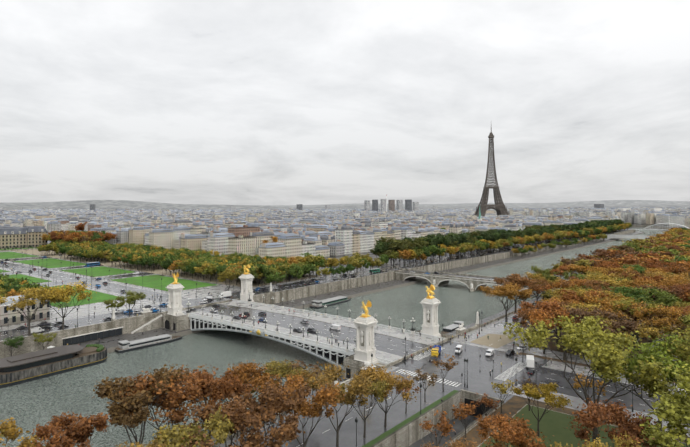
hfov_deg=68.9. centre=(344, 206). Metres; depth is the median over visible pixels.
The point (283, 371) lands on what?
tree
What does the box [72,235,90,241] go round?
tree
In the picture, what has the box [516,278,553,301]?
tree
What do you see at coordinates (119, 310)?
van
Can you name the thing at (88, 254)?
tree
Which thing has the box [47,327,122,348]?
quay restaurant
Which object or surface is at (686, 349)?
tree
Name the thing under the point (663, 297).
tree
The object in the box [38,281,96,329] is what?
tree
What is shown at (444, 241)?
tree
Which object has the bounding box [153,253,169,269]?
tree
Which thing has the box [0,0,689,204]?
sky
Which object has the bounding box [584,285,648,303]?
tree
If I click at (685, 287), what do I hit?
tree
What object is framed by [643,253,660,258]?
tree
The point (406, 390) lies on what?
tree
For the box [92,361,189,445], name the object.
tree
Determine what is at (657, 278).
tree
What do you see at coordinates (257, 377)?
tree
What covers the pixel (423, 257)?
tree
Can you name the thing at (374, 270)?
bus
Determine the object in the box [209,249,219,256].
tree
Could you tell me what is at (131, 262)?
tree
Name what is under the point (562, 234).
tree
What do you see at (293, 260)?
tree
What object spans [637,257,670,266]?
tree
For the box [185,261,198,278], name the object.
tree
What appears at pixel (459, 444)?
tree
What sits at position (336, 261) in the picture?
tree
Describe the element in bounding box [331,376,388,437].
tree
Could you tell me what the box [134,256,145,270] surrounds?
tree
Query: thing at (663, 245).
tree
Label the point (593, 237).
tree
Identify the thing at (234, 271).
tree
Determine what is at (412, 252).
tree
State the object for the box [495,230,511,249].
tree
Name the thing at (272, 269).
tree
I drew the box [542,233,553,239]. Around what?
tree
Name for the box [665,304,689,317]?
tree
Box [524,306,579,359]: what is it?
tree
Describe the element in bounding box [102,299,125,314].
tree
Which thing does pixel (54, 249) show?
tree
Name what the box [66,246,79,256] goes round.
tree
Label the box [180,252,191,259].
tree
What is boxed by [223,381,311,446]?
tree
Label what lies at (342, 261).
tree
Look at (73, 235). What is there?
tree
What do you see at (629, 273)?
tree
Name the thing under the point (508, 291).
tree
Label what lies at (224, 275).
tree
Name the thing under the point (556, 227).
tree
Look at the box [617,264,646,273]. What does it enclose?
tree
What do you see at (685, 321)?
tree
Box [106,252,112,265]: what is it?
tree
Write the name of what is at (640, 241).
tree
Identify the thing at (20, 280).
tree
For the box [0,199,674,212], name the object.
skyline towers
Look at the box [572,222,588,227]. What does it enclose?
tree
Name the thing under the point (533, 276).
tree
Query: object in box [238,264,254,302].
pylon
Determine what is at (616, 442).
tree
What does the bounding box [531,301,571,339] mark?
tree
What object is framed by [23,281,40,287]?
tree
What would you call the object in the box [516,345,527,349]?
hatchback car
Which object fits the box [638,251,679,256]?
tree
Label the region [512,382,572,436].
tree
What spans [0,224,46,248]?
hotel des invalides
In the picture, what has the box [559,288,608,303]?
tree
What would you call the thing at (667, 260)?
tree
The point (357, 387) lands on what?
tree
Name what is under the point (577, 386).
tree
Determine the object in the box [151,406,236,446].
tree
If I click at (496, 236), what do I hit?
tree
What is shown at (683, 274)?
tree
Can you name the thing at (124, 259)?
tree
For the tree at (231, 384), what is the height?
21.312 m
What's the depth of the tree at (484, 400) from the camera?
128.37 m
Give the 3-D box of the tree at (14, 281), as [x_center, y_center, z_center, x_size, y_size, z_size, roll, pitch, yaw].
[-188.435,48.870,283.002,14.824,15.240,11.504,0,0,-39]
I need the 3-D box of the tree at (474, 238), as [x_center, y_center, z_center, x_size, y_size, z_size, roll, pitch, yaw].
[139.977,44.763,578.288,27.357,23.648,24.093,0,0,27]
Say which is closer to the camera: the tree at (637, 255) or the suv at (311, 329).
the suv at (311, 329)
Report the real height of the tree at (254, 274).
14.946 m
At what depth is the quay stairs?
254.38 m
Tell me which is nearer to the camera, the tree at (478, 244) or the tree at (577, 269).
the tree at (577, 269)
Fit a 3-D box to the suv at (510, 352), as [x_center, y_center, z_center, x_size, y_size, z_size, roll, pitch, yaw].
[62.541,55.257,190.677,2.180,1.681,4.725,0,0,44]
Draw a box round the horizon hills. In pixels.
[0,200,689,208]
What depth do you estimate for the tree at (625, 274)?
283.67 m
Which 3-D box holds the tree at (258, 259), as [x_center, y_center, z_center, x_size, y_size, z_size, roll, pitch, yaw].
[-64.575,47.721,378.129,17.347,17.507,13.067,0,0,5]
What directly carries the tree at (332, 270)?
on the streets and lawns
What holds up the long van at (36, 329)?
on the streets and lawns
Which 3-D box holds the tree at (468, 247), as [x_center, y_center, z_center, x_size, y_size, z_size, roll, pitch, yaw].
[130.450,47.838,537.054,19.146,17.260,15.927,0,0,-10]
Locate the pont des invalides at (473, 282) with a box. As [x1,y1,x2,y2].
[388,268,564,291]
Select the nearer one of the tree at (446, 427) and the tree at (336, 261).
the tree at (446, 427)
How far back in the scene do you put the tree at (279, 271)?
363.76 m
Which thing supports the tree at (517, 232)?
on the streets and lawns
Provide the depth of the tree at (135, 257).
444.08 m
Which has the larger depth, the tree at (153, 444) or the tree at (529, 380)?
the tree at (529, 380)
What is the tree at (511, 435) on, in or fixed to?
on the streets and lawns
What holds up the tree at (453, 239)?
on the streets and lawns
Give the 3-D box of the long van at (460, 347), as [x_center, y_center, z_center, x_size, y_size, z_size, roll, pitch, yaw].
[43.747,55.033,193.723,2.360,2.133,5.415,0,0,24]
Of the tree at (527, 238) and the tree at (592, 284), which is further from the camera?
the tree at (527, 238)
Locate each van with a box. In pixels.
[30,327,43,333]
[115,308,123,312]
[329,324,340,329]
[455,345,462,352]
[485,348,493,356]
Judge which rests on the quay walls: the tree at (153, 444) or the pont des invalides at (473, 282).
the pont des invalides at (473, 282)
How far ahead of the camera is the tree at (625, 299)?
221.56 m
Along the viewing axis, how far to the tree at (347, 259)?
422.80 m
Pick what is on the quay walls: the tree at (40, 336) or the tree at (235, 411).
the tree at (40, 336)
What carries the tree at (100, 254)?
on the streets and lawns
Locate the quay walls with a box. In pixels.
[0,224,673,446]
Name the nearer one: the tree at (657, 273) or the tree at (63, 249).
the tree at (657, 273)
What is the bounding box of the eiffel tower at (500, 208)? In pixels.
[474,128,509,216]
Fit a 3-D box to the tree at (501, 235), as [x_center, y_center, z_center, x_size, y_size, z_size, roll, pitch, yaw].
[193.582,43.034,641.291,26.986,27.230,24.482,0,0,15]
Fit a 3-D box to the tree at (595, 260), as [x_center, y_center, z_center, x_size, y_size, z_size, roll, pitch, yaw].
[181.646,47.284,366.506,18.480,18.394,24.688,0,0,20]
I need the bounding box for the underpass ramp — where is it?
[362,389,503,446]
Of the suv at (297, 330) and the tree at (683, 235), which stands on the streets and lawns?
the tree at (683, 235)
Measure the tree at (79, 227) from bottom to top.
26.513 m
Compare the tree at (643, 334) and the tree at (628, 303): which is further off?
the tree at (628, 303)
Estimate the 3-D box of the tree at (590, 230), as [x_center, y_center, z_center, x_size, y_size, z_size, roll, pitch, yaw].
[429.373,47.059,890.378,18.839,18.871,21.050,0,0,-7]
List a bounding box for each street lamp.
[355,417,357,446]
[419,383,421,414]
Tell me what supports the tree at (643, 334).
on the streets and lawns
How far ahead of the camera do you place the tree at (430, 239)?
505.18 m
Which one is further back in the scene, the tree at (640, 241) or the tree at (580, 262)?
the tree at (640, 241)
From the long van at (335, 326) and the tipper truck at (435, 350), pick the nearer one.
the tipper truck at (435, 350)
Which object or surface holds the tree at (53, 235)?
on the streets and lawns
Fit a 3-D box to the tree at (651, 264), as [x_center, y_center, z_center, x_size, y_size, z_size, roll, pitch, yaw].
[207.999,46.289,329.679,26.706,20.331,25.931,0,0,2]
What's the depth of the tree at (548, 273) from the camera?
302.84 m
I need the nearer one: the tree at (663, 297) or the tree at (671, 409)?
the tree at (671, 409)
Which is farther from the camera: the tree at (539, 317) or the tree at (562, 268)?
the tree at (562, 268)
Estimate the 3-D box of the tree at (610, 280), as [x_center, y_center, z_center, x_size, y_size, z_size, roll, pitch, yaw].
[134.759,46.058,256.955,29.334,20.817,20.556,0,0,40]
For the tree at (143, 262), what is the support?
on the streets and lawns
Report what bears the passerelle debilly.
on the quay walls
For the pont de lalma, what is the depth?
941.91 m
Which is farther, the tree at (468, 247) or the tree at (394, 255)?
the tree at (468, 247)
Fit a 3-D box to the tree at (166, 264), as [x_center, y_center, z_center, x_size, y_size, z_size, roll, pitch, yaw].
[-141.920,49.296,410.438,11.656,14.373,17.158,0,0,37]
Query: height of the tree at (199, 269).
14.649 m
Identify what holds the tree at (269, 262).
on the streets and lawns
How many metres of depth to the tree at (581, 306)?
197.31 m
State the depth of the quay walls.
335.64 m
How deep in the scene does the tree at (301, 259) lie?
394.00 m
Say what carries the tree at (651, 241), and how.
on the streets and lawns
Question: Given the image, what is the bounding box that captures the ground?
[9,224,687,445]
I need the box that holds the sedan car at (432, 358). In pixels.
[428,356,436,361]
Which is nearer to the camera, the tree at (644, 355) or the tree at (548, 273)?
the tree at (644, 355)
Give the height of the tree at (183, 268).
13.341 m
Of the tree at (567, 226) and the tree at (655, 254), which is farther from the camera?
the tree at (567, 226)
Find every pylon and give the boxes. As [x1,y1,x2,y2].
[166,272,184,315]
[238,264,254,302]
[352,300,378,363]
[420,284,440,337]
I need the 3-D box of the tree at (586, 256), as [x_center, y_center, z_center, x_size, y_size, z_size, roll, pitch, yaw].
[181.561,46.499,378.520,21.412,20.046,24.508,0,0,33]
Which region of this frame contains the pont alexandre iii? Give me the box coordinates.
[160,299,451,378]
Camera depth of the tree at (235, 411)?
91.69 m
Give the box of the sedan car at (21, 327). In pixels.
[15,326,27,329]
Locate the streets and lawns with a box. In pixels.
[0,229,689,446]
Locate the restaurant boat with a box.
[0,344,106,387]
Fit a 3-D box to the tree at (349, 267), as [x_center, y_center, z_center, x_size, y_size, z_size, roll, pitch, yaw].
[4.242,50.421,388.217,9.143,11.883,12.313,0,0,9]
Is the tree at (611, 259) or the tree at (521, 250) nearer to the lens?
the tree at (611, 259)
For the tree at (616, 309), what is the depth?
205.10 m
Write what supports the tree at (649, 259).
on the streets and lawns
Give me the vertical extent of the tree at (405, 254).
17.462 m
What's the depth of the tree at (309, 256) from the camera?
398.59 m
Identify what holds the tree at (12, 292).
on the streets and lawns
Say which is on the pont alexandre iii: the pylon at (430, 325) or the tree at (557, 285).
the pylon at (430, 325)
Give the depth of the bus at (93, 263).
475.26 m
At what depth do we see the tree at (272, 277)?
328.55 m
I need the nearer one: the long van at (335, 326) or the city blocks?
the long van at (335, 326)
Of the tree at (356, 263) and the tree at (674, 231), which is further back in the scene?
the tree at (674, 231)
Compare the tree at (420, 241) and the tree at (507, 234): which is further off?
the tree at (507, 234)
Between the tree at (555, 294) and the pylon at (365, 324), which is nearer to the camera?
the pylon at (365, 324)
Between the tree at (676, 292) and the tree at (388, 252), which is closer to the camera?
the tree at (676, 292)
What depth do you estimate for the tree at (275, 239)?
520.49 m
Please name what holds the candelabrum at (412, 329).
on the pont alexandre iii
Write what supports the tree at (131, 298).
on the streets and lawns
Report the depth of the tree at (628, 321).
183.66 m
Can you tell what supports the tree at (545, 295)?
on the streets and lawns
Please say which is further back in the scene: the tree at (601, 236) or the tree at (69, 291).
the tree at (601, 236)
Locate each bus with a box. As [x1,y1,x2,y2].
[86,262,99,265]
[369,268,379,272]
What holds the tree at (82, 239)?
on the streets and lawns
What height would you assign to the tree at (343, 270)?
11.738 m
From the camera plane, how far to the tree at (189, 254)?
469.76 m
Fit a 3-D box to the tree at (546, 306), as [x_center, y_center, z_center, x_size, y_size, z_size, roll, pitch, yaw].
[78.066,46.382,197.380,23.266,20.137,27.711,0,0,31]
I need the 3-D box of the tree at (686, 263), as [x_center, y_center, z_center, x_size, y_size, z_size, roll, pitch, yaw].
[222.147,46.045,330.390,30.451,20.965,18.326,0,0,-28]
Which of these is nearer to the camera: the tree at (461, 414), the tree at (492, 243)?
the tree at (461, 414)
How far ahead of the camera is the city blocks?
906.47 m
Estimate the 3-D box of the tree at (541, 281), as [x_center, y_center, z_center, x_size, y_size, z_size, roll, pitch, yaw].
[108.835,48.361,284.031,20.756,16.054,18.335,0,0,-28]
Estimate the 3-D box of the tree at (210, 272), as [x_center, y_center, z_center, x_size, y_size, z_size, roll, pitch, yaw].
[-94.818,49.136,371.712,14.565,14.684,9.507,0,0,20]
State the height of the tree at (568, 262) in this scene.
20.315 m
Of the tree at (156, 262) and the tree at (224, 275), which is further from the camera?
the tree at (156, 262)
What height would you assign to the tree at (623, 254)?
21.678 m
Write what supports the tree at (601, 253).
on the streets and lawns
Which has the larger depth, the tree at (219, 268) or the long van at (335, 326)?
the tree at (219, 268)
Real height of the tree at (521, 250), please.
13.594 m
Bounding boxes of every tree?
[0,280,23,289]
[0,286,61,335]
[0,417,51,446]
[2,277,13,283]
[3,335,26,355]
[5,281,18,292]
[6,277,30,290]
[6,289,21,295]
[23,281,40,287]
[26,411,111,446]
[31,332,55,349]
[37,284,52,292]
[38,243,53,253]
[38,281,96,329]
[48,231,64,239]
[51,245,57,255]
[60,246,71,258]
[65,232,81,239]
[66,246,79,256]
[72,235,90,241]
[75,222,86,230]
[78,236,87,242]
[79,248,95,259]
[80,231,93,235]
[86,250,97,259]
[90,234,103,240]
[90,249,104,261]
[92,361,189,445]
[100,232,117,241]
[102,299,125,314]
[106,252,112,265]
[108,368,227,442]
[109,252,120,266]
[112,251,127,266]
[113,290,146,316]
[116,431,165,446]
[120,252,134,265]
[126,256,134,265]
[130,254,141,269]
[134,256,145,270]
[137,257,153,268]
[147,254,161,267]
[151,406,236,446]
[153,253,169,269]
[161,258,180,274]
[166,364,256,446]
[168,260,181,275]
[174,262,183,276]
[178,393,284,446]
[179,261,190,274]
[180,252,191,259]
[183,360,281,438]
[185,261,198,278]
[188,252,200,258]
[189,263,201,279]
[194,262,209,279]
[201,262,216,280]
[207,263,218,278]
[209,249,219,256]
[214,265,224,273]
[217,268,239,290]
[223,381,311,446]
[227,266,241,284]
[233,267,246,289]
[242,261,263,281]
[243,359,305,423]
[248,267,258,277]
[250,258,267,264]
[250,264,272,282]
[251,370,344,446]
[253,266,267,285]
[257,264,275,283]
[258,260,274,279]
[260,265,277,280]
[261,236,277,243]
[263,272,287,291]
[274,265,285,283]
[277,360,324,397]
[279,263,299,280]
[279,265,288,282]
[287,257,298,263]
[289,266,302,287]
[290,360,377,446]
[293,256,308,262]
[297,263,318,285]
[301,252,323,273]
[305,255,313,276]
[308,256,322,276]
[308,258,327,266]
[316,267,330,283]
[323,258,336,275]
[327,258,338,267]
[329,267,340,278]
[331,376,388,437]
[336,265,346,276]
[337,257,347,269]
[339,256,355,271]
[346,264,355,278]
[348,258,363,274]
[350,363,417,427]
[353,252,368,270]
[359,258,370,275]
[367,257,380,271]
[372,242,390,266]
[375,237,398,258]
[376,250,393,267]
[379,254,388,268]
[381,240,404,266]
[385,251,402,264]
[394,376,421,413]
[398,239,419,262]
[398,250,410,268]
[399,245,409,261]
[406,249,417,267]
[410,246,431,264]
[411,237,430,261]
[411,249,423,263]
[413,366,438,401]
[416,253,426,265]
[419,236,433,261]
[419,410,454,446]
[421,431,481,446]
[422,250,430,260]
[425,234,444,256]
[428,245,446,259]
[431,354,457,390]
[432,236,451,258]
[438,244,456,261]
[444,233,457,238]
[447,241,458,257]
[448,237,462,256]
[451,234,470,256]
[451,399,484,441]
[452,245,465,254]
[459,244,471,256]
[465,236,479,254]
[467,231,480,251]
[471,393,499,418]
[472,241,485,256]
[473,240,489,252]
[475,411,553,446]
[478,282,536,319]
[480,239,494,251]
[483,233,495,240]
[487,244,497,254]
[488,229,507,249]
[491,379,514,412]
[493,233,500,241]
[494,273,538,312]
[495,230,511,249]
[495,239,507,248]
[501,315,677,444]
[511,230,524,247]
[512,299,568,348]
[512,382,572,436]
[513,238,520,248]
[514,378,543,410]
[515,307,558,353]
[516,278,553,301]
[517,247,527,253]
[520,228,533,245]
[522,278,555,301]
[523,235,533,245]
[524,272,560,299]
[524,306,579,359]
[530,234,544,244]
[531,265,575,298]
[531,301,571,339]
[537,264,568,278]
[540,285,589,301]
[540,296,585,307]
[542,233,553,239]
[548,225,560,230]
[550,287,603,304]
[550,431,641,446]
[551,259,593,277]
[552,277,587,289]
[553,302,604,318]
[553,305,608,350]
[555,232,567,240]
[557,256,597,266]
[557,264,591,278]
[559,279,611,291]
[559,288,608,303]
[560,224,573,230]
[562,305,639,334]
[566,398,661,446]
[571,372,605,412]
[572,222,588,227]
[572,229,582,238]
[573,289,625,303]
[574,273,616,284]
[577,270,618,279]
[578,255,597,259]
[580,293,651,320]
[581,274,640,286]
[583,271,634,279]
[584,228,593,233]
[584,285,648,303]
[584,333,689,430]
[585,258,602,266]
[586,235,596,240]
[588,266,622,276]
[589,249,617,260]
[590,316,656,340]
[592,299,647,320]
[595,261,621,268]
[597,234,605,240]
[597,257,641,266]
[597,296,668,346]
[604,271,642,279]
[604,277,668,289]
[606,295,645,305]
[607,250,624,255]
[607,312,644,350]
[608,245,631,251]
[609,256,646,266]
[614,303,671,342]
[615,251,642,258]
[616,277,633,281]
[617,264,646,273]
[618,242,643,250]
[619,274,663,281]
[621,284,658,322]
[622,238,650,245]
[622,253,650,260]
[623,266,666,273]
[627,286,682,327]
[628,269,662,277]
[628,305,689,358]
[629,257,664,264]
[633,238,655,244]
[634,284,685,306]
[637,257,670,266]
[637,271,685,281]
[638,246,668,251]
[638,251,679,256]
[639,363,689,446]
[642,318,689,340]
[643,241,678,248]
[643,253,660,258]
[644,259,675,265]
[644,261,682,268]
[647,255,677,259]
[647,274,689,306]
[649,244,678,248]
[657,250,680,256]
[657,265,688,274]
[657,324,687,362]
[662,264,689,273]
[662,327,689,363]
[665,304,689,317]
[667,246,689,251]
[667,260,689,273]
[668,230,687,233]
[670,283,689,298]
[670,301,688,307]
[672,233,689,238]
[675,272,688,278]
[678,292,689,301]
[678,314,689,333]
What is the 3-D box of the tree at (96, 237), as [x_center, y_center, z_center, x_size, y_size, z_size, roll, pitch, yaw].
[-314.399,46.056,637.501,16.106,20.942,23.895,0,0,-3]
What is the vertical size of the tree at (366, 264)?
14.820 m
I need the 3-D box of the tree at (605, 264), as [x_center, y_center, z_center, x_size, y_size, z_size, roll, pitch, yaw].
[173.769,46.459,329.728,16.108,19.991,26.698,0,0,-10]
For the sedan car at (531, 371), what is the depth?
168.31 m
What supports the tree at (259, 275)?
on the streets and lawns
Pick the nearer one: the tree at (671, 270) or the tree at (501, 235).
the tree at (671, 270)
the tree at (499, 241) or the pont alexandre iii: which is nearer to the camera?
the pont alexandre iii
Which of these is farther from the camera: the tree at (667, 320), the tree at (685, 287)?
the tree at (685, 287)
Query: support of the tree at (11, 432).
on the streets and lawns
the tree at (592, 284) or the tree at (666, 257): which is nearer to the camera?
the tree at (592, 284)
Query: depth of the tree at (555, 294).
228.12 m
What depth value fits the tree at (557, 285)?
257.99 m
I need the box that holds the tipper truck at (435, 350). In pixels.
[430,345,440,356]
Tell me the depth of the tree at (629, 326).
174.85 m
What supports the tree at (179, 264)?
on the streets and lawns
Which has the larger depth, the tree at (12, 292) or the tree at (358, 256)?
the tree at (358, 256)
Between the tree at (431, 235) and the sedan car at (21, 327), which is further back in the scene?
the tree at (431, 235)
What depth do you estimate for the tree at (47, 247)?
567.18 m
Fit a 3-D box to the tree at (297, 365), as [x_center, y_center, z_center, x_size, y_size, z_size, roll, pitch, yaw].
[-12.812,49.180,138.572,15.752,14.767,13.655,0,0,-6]
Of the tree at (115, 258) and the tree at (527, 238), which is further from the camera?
the tree at (527, 238)
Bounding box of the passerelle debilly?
[638,223,687,231]
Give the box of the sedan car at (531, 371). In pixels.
[527,369,534,374]
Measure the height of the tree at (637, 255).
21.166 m
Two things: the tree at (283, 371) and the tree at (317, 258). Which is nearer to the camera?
the tree at (283, 371)
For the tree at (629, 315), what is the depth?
200.97 m
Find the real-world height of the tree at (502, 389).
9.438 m
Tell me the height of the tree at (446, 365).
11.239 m
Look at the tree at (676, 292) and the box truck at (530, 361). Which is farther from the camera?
the tree at (676, 292)
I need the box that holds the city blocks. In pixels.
[0,207,689,258]
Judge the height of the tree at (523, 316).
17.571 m
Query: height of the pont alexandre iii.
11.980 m
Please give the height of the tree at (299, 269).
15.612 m
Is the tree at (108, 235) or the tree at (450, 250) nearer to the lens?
the tree at (450, 250)
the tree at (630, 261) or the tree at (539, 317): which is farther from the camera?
the tree at (630, 261)
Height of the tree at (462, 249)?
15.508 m
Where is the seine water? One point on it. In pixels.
(29, 406)
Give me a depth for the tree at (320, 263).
393.08 m
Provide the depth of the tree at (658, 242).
504.31 m
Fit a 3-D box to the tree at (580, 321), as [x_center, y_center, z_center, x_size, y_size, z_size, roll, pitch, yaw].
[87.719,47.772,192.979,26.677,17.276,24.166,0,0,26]
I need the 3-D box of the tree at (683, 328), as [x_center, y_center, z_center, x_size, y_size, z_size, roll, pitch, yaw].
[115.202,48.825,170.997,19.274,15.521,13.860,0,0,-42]
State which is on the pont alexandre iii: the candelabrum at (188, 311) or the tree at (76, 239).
the candelabrum at (188, 311)
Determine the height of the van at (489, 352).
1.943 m
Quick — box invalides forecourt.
[0,245,36,251]
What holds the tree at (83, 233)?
on the streets and lawns
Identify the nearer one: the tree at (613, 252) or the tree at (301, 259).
the tree at (301, 259)
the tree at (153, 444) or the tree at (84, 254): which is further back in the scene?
the tree at (84, 254)
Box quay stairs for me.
[129,304,266,333]
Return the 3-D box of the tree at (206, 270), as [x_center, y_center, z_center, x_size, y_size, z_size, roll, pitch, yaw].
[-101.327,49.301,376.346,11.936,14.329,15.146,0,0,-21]
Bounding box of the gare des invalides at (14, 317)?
[0,295,49,326]
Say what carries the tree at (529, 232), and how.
on the streets and lawns
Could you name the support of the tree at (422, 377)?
on the streets and lawns
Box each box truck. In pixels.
[218,291,230,298]
[525,355,534,368]
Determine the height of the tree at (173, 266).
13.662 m
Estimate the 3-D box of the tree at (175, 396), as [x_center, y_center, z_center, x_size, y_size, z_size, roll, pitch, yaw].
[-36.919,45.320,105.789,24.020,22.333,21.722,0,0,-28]
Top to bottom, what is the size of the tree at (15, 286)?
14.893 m
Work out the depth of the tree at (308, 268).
351.31 m
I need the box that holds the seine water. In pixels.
[0,228,664,446]
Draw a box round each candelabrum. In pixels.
[186,301,190,316]
[410,317,414,333]
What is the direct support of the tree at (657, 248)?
on the streets and lawns
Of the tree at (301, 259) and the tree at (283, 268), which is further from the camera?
the tree at (301, 259)
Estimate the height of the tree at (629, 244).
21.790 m
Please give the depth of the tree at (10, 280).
302.62 m
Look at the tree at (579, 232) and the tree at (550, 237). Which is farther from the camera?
the tree at (579, 232)
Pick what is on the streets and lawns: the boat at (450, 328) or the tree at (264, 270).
the tree at (264, 270)
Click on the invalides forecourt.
(20, 248)
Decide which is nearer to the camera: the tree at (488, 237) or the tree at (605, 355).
the tree at (605, 355)
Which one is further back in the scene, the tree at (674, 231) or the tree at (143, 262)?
the tree at (674, 231)
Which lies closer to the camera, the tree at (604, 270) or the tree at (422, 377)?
the tree at (422, 377)
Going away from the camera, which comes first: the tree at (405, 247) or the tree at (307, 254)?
the tree at (307, 254)
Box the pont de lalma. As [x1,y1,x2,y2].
[605,234,648,238]
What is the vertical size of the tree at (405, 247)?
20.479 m
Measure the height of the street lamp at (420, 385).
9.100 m
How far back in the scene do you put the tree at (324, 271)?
366.01 m
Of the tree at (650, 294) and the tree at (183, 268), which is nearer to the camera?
the tree at (650, 294)
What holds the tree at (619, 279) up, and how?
on the streets and lawns
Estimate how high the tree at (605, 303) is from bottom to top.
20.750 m
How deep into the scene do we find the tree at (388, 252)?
460.81 m
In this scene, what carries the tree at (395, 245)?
on the streets and lawns
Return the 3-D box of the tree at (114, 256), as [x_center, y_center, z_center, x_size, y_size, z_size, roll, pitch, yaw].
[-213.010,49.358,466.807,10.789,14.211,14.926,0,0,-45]
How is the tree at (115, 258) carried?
on the streets and lawns
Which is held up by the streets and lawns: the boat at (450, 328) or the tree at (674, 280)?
the tree at (674, 280)
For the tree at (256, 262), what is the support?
on the streets and lawns
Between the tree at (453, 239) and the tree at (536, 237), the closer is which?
the tree at (453, 239)
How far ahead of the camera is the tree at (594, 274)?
287.52 m
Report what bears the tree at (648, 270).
on the streets and lawns
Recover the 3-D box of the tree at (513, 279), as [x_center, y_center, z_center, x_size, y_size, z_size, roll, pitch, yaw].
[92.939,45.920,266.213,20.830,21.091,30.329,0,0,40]
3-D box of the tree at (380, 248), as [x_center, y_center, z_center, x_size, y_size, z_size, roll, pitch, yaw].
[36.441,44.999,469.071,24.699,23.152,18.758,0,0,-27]
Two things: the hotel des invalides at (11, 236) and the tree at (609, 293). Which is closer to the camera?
the tree at (609, 293)
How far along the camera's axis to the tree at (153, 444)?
81.62 m
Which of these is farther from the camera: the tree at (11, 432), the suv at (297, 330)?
the suv at (297, 330)
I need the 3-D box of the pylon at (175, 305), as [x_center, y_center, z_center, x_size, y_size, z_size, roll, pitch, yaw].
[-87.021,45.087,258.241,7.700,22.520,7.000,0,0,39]
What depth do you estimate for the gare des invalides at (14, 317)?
242.14 m
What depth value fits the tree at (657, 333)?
177.25 m
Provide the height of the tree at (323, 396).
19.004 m
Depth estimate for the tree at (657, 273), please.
273.43 m
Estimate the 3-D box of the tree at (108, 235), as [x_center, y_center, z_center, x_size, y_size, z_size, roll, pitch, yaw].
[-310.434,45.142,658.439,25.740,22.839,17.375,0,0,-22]
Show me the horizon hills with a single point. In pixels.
(107, 204)
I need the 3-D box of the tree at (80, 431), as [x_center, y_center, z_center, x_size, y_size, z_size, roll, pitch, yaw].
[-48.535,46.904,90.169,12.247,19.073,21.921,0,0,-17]
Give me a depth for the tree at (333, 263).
403.65 m
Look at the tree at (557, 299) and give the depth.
215.11 m
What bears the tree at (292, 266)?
on the streets and lawns
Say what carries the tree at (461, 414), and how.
on the streets and lawns
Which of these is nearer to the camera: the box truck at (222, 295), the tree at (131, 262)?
the box truck at (222, 295)
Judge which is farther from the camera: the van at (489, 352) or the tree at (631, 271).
the tree at (631, 271)
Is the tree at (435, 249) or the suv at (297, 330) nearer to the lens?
the suv at (297, 330)
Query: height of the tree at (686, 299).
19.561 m
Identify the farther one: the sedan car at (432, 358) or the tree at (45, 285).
the tree at (45, 285)
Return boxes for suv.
[36,321,48,325]
[293,328,302,332]
[307,327,316,332]
[505,349,514,355]
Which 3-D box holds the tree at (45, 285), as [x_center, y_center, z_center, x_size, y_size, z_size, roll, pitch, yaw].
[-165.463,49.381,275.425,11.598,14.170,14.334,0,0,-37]
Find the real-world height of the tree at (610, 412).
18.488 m
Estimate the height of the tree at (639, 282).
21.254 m
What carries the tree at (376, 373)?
on the streets and lawns
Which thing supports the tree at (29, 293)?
on the streets and lawns
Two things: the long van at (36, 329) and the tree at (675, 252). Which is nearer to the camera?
the long van at (36, 329)
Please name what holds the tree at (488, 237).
on the streets and lawns
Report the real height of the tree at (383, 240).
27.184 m
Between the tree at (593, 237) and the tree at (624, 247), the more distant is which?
the tree at (593, 237)
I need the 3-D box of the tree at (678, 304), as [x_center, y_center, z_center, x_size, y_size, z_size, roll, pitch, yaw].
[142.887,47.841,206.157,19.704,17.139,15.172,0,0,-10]
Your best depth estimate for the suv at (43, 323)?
236.40 m
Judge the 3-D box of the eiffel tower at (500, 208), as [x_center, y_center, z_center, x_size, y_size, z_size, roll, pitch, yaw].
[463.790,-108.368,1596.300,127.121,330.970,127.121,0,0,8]
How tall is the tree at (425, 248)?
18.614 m
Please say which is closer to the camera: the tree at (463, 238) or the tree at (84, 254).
the tree at (84, 254)
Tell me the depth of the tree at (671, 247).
445.36 m
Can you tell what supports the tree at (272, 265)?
on the streets and lawns
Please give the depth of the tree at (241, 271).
337.47 m
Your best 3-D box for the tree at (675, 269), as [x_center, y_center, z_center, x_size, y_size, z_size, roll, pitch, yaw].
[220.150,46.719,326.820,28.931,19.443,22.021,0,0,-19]
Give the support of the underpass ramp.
on the streets and lawns
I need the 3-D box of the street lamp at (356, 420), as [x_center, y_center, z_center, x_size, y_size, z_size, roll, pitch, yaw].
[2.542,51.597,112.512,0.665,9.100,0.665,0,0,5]
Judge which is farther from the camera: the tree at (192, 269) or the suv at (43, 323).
the tree at (192, 269)
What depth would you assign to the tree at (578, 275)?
268.89 m
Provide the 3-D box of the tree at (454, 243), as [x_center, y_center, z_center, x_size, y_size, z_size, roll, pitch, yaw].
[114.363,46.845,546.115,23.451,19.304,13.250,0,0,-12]
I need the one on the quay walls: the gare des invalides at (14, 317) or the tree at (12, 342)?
the tree at (12, 342)

